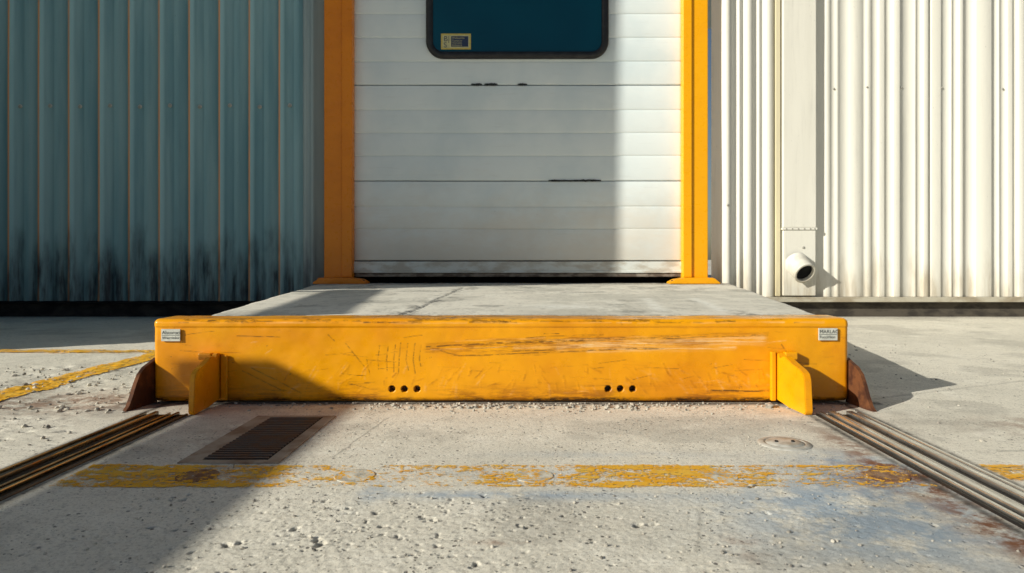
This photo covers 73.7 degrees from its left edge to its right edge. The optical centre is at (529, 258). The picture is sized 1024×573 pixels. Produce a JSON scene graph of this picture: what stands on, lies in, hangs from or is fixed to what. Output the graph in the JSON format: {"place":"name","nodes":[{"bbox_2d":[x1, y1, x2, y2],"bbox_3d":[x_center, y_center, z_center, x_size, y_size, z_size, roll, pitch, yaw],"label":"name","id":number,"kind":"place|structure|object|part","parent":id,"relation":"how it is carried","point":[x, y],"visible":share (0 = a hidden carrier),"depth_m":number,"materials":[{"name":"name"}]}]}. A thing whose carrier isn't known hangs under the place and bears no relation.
{"place":"outdoors","nodes":[
{"label":"outdoors","id":0,"kind":"place"},
{"bbox_2d":[0,260,1023,572],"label":"ground","id":1,"kind":"structure","parent":0,"point":[976,402],"depth_m":1.49,"materials":[{"name":"concrete"}]},
{"bbox_2d":[0,352,154,400],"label":"painted line","id":2,"kind":"object","parent":1,"relation":"on","point":[48,386],"visible":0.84,"depth_m":2.82,"materials":[{"name":"paint"}]},
{"bbox_2d":[0,349,154,352],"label":"painted line","id":3,"kind":"object","parent":1,"relation":"on","point":[77,350],"visible":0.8,"depth_m":3.62,"materials":[{"name":"paint"}]},
{"bbox_2d":[0,411,187,500],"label":"steel rail","id":4,"kind":"object","parent":1,"relation":"on","point":[21,476],"visible":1,"depth_m":1.72,"materials":[{"name":"metal"}]},
{"bbox_2d":[177,416,335,463],"bbox_3d":[-0.728,0.494,1.890,0.245,0.010,0.490,0,0,0],"label":"drain grate","id":5,"kind":"object","parent":1,"relation":"on","point":[267,439],"visible":1,"depth_m":1.83,"materials":[{"name":"metal"}]},
{"bbox_2d":[53,464,936,487],"bbox_3d":[-0.080,0.497,1.552,1.930,0.008,0.215,0,0,0],"label":"painted line","id":6,"kind":"object","parent":1,"relation":"on","point":[685,472],"visible":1,"depth_m":1.55,"materials":[{"name":"paint"}]},
{"bbox_2d":[175,469,219,482],"bbox_3d":[-0.756,0.497,1.553,0.098,0.007,0.098,0,0,0],"label":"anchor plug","id":7,"kind":"object","parent":6,"relation":"in","point":[203,474],"visible":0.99,"depth_m":1.55,"materials":[{"name":"brown metal"}]},
{"bbox_2d":[333,469,375,482],"bbox_3d":[-0.398,0.496,1.553,0.098,0.007,0.098,0,0,0],"label":"anchor plug","id":8,"kind":"object","parent":6,"relation":"in","point":[349,476],"visible":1,"depth_m":1.55,"materials":[{"name":"grey metal"}]},
{"bbox_2d":[513,469,553,482],"bbox_3d":[0.008,0.496,1.553,0.098,0.007,0.098,0,0,0],"label":"anchor plug","id":9,"kind":"object","parent":6,"relation":"in","point":[543,475],"visible":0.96,"depth_m":1.55,"materials":[{"name":"grey metal"}]},
{"bbox_2d":[697,469,738,482],"bbox_3d":[0.427,0.497,1.553,0.098,0.007,0.098,0,0,0],"label":"anchor plug","id":10,"kind":"object","parent":6,"relation":"in","point":[715,475],"visible":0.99,"depth_m":1.55,"materials":[{"name":"grey metal"}]},
{"bbox_2d":[865,469,910,482],"bbox_3d":[0.815,0.497,1.553,0.098,0.007,0.098,0,0,0],"label":"anchor plug","id":11,"kind":"object","parent":6,"relation":"in","point":[886,476],"visible":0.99,"depth_m":1.54,"materials":[{"name":"brown metal"}]},
{"bbox_2d":[123,315,876,414],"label":"dock beam","id":12,"kind":"structure","parent":1,"relation":"on","point":[799,363],"depth_m":2.33,"materials":[{"name":"yellow metal"}]},
{"bbox_2d":[0,0,1023,316],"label":"warehouse facade","id":13,"kind":"structure","parent":1,"relation":"on","point":[160,158],"depth_m":5.75,"materials":[{"name":"blue paint"}]},
{"bbox_2d":[354,0,680,282],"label":"loading door","id":14,"kind":"structure","parent":13,"relation":"attached to","point":[517,141],"depth_m":5.74,"materials":[{"name":"white paint"}]},
{"bbox_2d":[354,181,680,260],"bbox_3d":[-0.100,-0.314,5.770,2.800,0.667,0.064,0,0,0],"label":"door section","id":15,"kind":"structure","parent":14,"relation":"in","point":[394,220],"depth_m":5.74,"materials":[{"name":"white paint"}]},
{"bbox_2d":[354,86,680,180],"bbox_3d":[-0.100,-1.053,5.770,2.800,0.802,0.063,0,0,0],"label":"door section","id":16,"kind":"structure","parent":14,"relation":"in","point":[402,133],"depth_m":5.74,"materials":[{"name":"white paint"}]},
{"bbox_2d":[354,0,680,85],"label":"door section","id":17,"kind":"structure","parent":14,"relation":"in","point":[644,47],"depth_m":5.74,"materials":[{"name":"white paint"}]},
{"bbox_3d":[-0.103,-2.139,5.722,1.530,0.932,0.032,0,0,0],"label":"window frame","id":18,"kind":"part","parent":14,"relation":"part of","materials":[{"name":"black rubber"}]},
{"label":"window glass","id":19,"kind":"part","parent":14,"relation":"part of","materials":[{"name":"teal glass"}]},
{"bbox_2d":[780,0,816,295],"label":"downspout","id":20,"kind":"object","parent":13,"relation":"on","point":[798,147],"visible":1,"depth_m":5.70,"materials":[{"name":"beige paint"}]},
{"bbox_2d":[212,283,814,315],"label":"dock platform","id":21,"kind":"structure","parent":1,"relation":"on","point":[601,299],"depth_m":3.37,"materials":[{"name":"concrete"}]},
{"bbox_2d":[313,0,369,283],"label":"door post","id":22,"kind":"object","parent":21,"relation":"on","point":[338,141],"depth_m":5.67,"materials":[{"name":"metal"}]},
{"bbox_2d":[666,0,719,283],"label":"door post","id":23,"kind":"object","parent":21,"relation":"on","point":[694,141],"depth_m":5.67,"materials":[{"name":"yellow metal"}]},
{"bbox_2d":[758,436,812,450],"bbox_3d":[0.680,0.492,1.820,0.140,0.012,0.140,0,0,0],"label":"manhole cover","id":24,"kind":"object","parent":1,"relation":"on","point":[784,443],"visible":1,"depth_m":1.80,"materials":[{"name":"grey metal"}]},
{"bbox_2d":[816,411,1023,529],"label":"steel rail","id":25,"kind":"object","parent":1,"relation":"on","point":[997,495],"visible":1,"depth_m":1.60,"materials":[{"name":"grey metal"}]},
{"bbox_2d":[979,464,1023,479],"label":"painted line","id":26,"kind":"object","parent":1,"relation":"on","point":[1011,475],"visible":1,"depth_m":1.59,"materials":[{"name":"paint"}]},
{"bbox_2d":[0,343,1023,572],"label":"gravel","id":27,"kind":"structure","parent":0,"point":[489,406],"depth_m":2.24,"materials":[{"name":"grey gravel"}]}
]}

